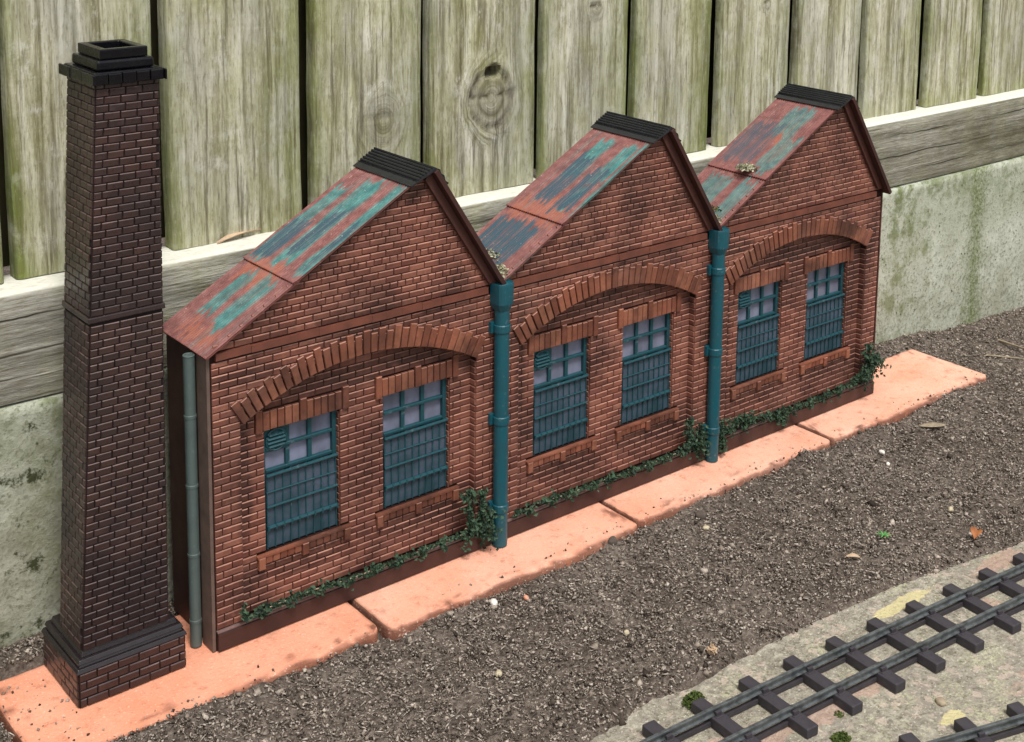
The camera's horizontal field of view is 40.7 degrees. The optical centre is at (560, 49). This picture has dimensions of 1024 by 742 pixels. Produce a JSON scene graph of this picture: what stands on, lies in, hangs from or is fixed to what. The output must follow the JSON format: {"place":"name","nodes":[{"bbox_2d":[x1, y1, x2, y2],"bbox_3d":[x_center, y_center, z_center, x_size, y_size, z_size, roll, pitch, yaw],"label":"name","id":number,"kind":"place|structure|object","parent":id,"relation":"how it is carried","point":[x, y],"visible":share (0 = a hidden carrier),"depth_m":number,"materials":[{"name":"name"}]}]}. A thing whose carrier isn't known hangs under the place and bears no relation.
{"place":"outdoors","nodes":[
{"label":"outdoors","id":0,"kind":"place"},
{"bbox_2d":[3,89,977,274],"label":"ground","id":1,"kind":"structure","parent":0,"point":[6,270],"depth_m":2.34,"materials":[{"name":"soil"}]},
{"bbox_2d":[0,154,1023,647],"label":"concrete wall","id":2,"kind":"structure","parent":1,"relation":"on","point":[952,250],"depth_m":1.81,"materials":[{"name":"grey concrete"}]},
{"bbox_2d":[0,0,1023,405],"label":"wooden fence","id":3,"kind":"object","parent":2,"relation":"on","point":[276,114],"visible":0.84,"depth_m":1.32,"materials":[{"name":"beige wood"}]},
{"bbox_2d":[217,228,260,243],"bbox_3d":[-0.281,0.162,1.210,0.045,0.007,0.009,-6,11,-40],"label":"dry leaf","id":4,"kind":"object","parent":3,"relation":"on","point":[226,237],"visible":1,"depth_m":1.20,"materials":[{"name":"beige plant"}]},
{"bbox_2d":[0,306,1023,741],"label":"soil","id":5,"kind":"structure","parent":0,"point":[426,688],"depth_m":1.21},
{"bbox_2d":[0,602,377,741],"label":"terracotta tile","id":6,"kind":"object","parent":5,"relation":"on","point":[206,673],"visible":0.61,"depth_m":1.06,"materials":[{"name":"orange tile"}]},
{"bbox_2d":[41,39,186,707],"bbox_3d":[-0.344,0.239,1.041,0.087,0.489,0.074,-6,11,-40],"label":"brick chimney","id":7,"kind":"object","parent":6,"relation":"on","point":[114,626],"visible":1,"depth_m":1.02,"materials":[{"name":"brick"}]},
{"bbox_2d":[347,502,636,640],"bbox_3d":[-0.070,0.466,1.269,0.281,0.020,0.120,-6,11,-40],"label":"terracotta tile","id":8,"kind":"object","parent":5,"relation":"on","point":[397,609],"visible":0.6,"depth_m":1.23,"materials":[{"name":"tile"}]},
{"bbox_2d":[490,598,497,605],"bbox_3d":[-0.058,0.476,1.190,0.007,0.006,0.010,-3,9,-21],"label":"pebble","id":9,"kind":"object","parent":5,"relation":"on","point":[493,601],"visible":1,"depth_m":1.19,"materials":[{"name":"white stone"}]},
{"bbox_2d":[495,670,501,677],"bbox_3d":[-0.049,0.495,1.095,0.006,0.005,0.009,2,9,4],"label":"pebble","id":10,"kind":"object","parent":5,"relation":"on","point":[498,672],"visible":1,"depth_m":1.09,"materials":[{"name":"white stone"}]},
{"bbox_2d":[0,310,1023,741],"bbox_3d":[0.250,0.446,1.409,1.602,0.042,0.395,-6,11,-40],"label":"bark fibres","id":11,"kind":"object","parent":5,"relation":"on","point":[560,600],"visible":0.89,"depth_m":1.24,"materials":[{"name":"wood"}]},
{"bbox_2d":[162,83,891,652],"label":"brick factory","id":12,"kind":"structure","parent":5,"relation":"on","point":[374,355],"depth_m":1.25,"materials":[{"name":"brick"}]},
{"bbox_2d":[254,385,351,570],"bbox_3d":[-0.214,0.352,1.142,0.088,0.136,0.013,-6,11,-40],"label":"window","id":13,"kind":"structure","parent":12,"relation":"in","point":[300,452],"depth_m":1.14,"materials":[{"name":"teal paint"}]},
{"bbox_2d":[239,487,504,623],"bbox_3d":[-0.152,0.441,1.176,0.256,0.076,0.026,-6,11,-40],"label":"ivy","id":14,"kind":"object","parent":12,"relation":"attached to","point":[480,527],"visible":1,"depth_m":1.21,"materials":[{"name":"green plant"}]},
{"bbox_2d":[374,354,458,527],"bbox_3d":[-0.128,0.342,1.215,0.088,0.136,0.013,-6,11,-40],"label":"window","id":15,"kind":"structure","parent":12,"relation":"in","point":[414,400],"depth_m":1.21,"materials":[{"name":"teal paint"}]},
{"bbox_2d":[487,249,499,260],"bbox_3d":[-0.066,0.189,1.278,0.021,0.008,0.032,-6,11,-40],"label":"moss clump","id":16,"kind":"object","parent":12,"relation":"on","point":[492,254],"visible":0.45,"depth_m":1.27,"materials":[{"name":"beige plant"}]},
{"bbox_2d":[495,264,508,277],"bbox_3d":[-0.055,0.199,1.252,0.016,0.011,0.028,-6,11,-40],"label":"moss clump","id":17,"kind":"object","parent":12,"relation":"on","point":[501,269],"visible":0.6,"depth_m":1.25,"materials":[{"name":"beige plant"}]},
{"bbox_2d":[526,315,598,473],"bbox_3d":[0.000,0.327,1.321,0.088,0.136,0.013,-6,11,-40],"label":"window","id":18,"kind":"structure","parent":12,"relation":"in","point":[560,376],"depth_m":1.32,"materials":[{"name":"teal paint"}]},
{"bbox_2d":[614,292,681,440],"bbox_3d":[0.086,0.318,1.393,0.088,0.136,0.013,-6,11,-40],"label":"window","id":19,"kind":"structure","parent":12,"relation":"in","point":[645,390],"depth_m":1.39,"materials":[{"name":"teal paint"}]},
{"bbox_2d":[735,163,757,171],"bbox_3d":[0.199,0.125,1.476,0.022,0.008,0.024,-6,11,-40],"label":"lichen tuft","id":20,"kind":"object","parent":12,"relation":"on","point":[748,167],"visible":1,"depth_m":1.47,"materials":[{"name":"beige plant"}]},
{"bbox_2d":[729,262,788,399],"bbox_3d":[0.214,0.303,1.500,0.088,0.136,0.013,-6,11,-40],"label":"window","id":21,"kind":"structure","parent":12,"relation":"in","point":[757,325],"depth_m":1.50,"materials":[{"name":"teal paint"}]},
{"bbox_2d":[798,243,853,374],"bbox_3d":[0.300,0.293,1.572,0.088,0.136,0.013,-6,11,-40],"label":"window","id":22,"kind":"structure","parent":12,"relation":"in","point":[824,301],"depth_m":1.57,"materials":[{"name":"teal paint"}]},
{"bbox_2d":[607,536,616,544],"bbox_3d":[0.048,0.460,1.289,0.010,0.012,0.008,-4,10,-27],"label":"soil clod","id":23,"kind":"object","parent":5,"relation":"on","point":[612,540],"visible":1,"depth_m":1.29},
{"bbox_2d":[695,511,706,519],"bbox_3d":[0.137,0.455,1.348,0.012,0.008,0.009,0,9,-3],"label":"soil clod","id":24,"kind":"object","parent":5,"relation":"on","point":[701,514],"visible":1,"depth_m":1.34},
{"bbox_2d":[706,643,717,655],"bbox_3d":[0.124,0.488,1.121,0.010,0.012,0.009,-6,11,-40],"label":"pebble","id":25,"kind":"object","parent":5,"relation":"on","point":[712,650],"visible":1,"depth_m":1.12,"materials":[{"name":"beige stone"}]},
{"bbox_2d":[599,425,829,527],"bbox_3d":[0.150,0.441,1.456,0.289,0.020,0.116,-6,11,-40],"label":"terracotta tile","id":26,"kind":"object","parent":5,"relation":"on","point":[637,503],"visible":0.56,"depth_m":1.42,"materials":[{"name":"orange tile"}]},
{"bbox_2d":[512,416,713,517],"bbox_3d":[0.059,0.414,1.356,0.258,0.054,0.020,-6,11,-40],"label":"ivy","id":27,"kind":"object","parent":26,"relation":"on","point":[689,446],"visible":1,"depth_m":1.38,"materials":[{"name":"green plant"}]},
{"bbox_2d":[718,342,891,452],"bbox_3d":[0.279,0.384,1.536,0.288,0.064,0.024,-6,11,-40],"label":"ivy","id":28,"kind":"object","parent":26,"relation":"on","point":[873,362],"visible":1,"depth_m":1.54,"materials":[{"name":"green plant"}]},
{"bbox_2d":[846,553,859,557],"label":"dry leaf","id":29,"kind":"object","parent":5,"relation":"on","point":[853,555],"visible":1,"depth_m":1.28,"materials":[{"name":"beige plant"}]},
{"bbox_2d":[877,531,891,538],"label":"seedling","id":30,"kind":"object","parent":5,"relation":"on","point":[885,534],"visible":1,"depth_m":1.32,"materials":[{"name":"green plant"}]},
{"bbox_2d":[794,350,985,446],"bbox_3d":[0.377,0.415,1.646,0.295,0.020,0.114,-6,11,-40],"label":"terracotta tile","id":31,"kind":"object","parent":5,"relation":"on","point":[912,376],"visible":0.62,"depth_m":1.63,"materials":[{"name":"orange tile"}]},
{"bbox_2d":[919,422,945,426],"bbox_3d":[0.423,0.427,1.569,0.030,0.004,0.012,1,9,-2],"label":"wood chip","id":32,"kind":"object","parent":5,"relation":"on","point":[932,424],"visible":1,"depth_m":1.57,"materials":[{"name":"beige plant"}]},
{"bbox_2d":[970,527,982,538],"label":"dry leaf","id":33,"kind":"object","parent":5,"relation":"on","point":[975,532],"visible":1,"depth_m":1.31,"materials":[{"name":"orange plant"}]},
{"bbox_2d":[986,354,1023,358],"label":"twig","id":34,"kind":"object","parent":5,"relation":"on","point":[1004,356],"visible":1,"depth_m":1.79,"materials":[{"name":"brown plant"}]},
{"bbox_2d":[997,339,1023,348],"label":"twig","id":35,"kind":"object","parent":5,"relation":"on","point":[1003,341],"visible":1,"depth_m":1.84,"materials":[{"name":"beige wood"}]},
{"bbox_2d":[590,542,1023,741],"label":"path","id":36,"kind":"structure","parent":0,"point":[985,685],"depth_m":1.11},
{"bbox_2d":[682,690,704,709],"bbox_3d":[0.104,0.504,1.073,0.024,0.013,0.016,-6,11,-40],"label":"moss clump","id":37,"kind":"object","parent":36,"relation":"on","point":[689,698],"visible":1,"depth_m":1.07,"materials":[{"name":"green plant"}]},
{"bbox_2d":[639,552,1023,741],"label":"model track","id":38,"kind":"structure","parent":36,"relation":"on","point":[729,729],"depth_m":1.11,"materials":[{"name":"metal"}]},
{"bbox_2d":[834,710,844,717],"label":"moss clump","id":39,"kind":"object","parent":36,"relation":"on","point":[838,714],"visible":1,"depth_m":1.06,"materials":[{"name":"green plant"}]},
{"bbox_2d":[829,730,851,741],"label":"moss clump","id":40,"kind":"object","parent":36,"relation":"on","point":[841,736],"visible":1,"depth_m":1.03,"materials":[{"name":"green plant"}]},
{"bbox_2d":[898,701,1023,741],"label":"model track","id":41,"kind":"structure","parent":36,"relation":"on","point":[967,729],"depth_m":1.03,"materials":[{"name":"metal"}]}
]}

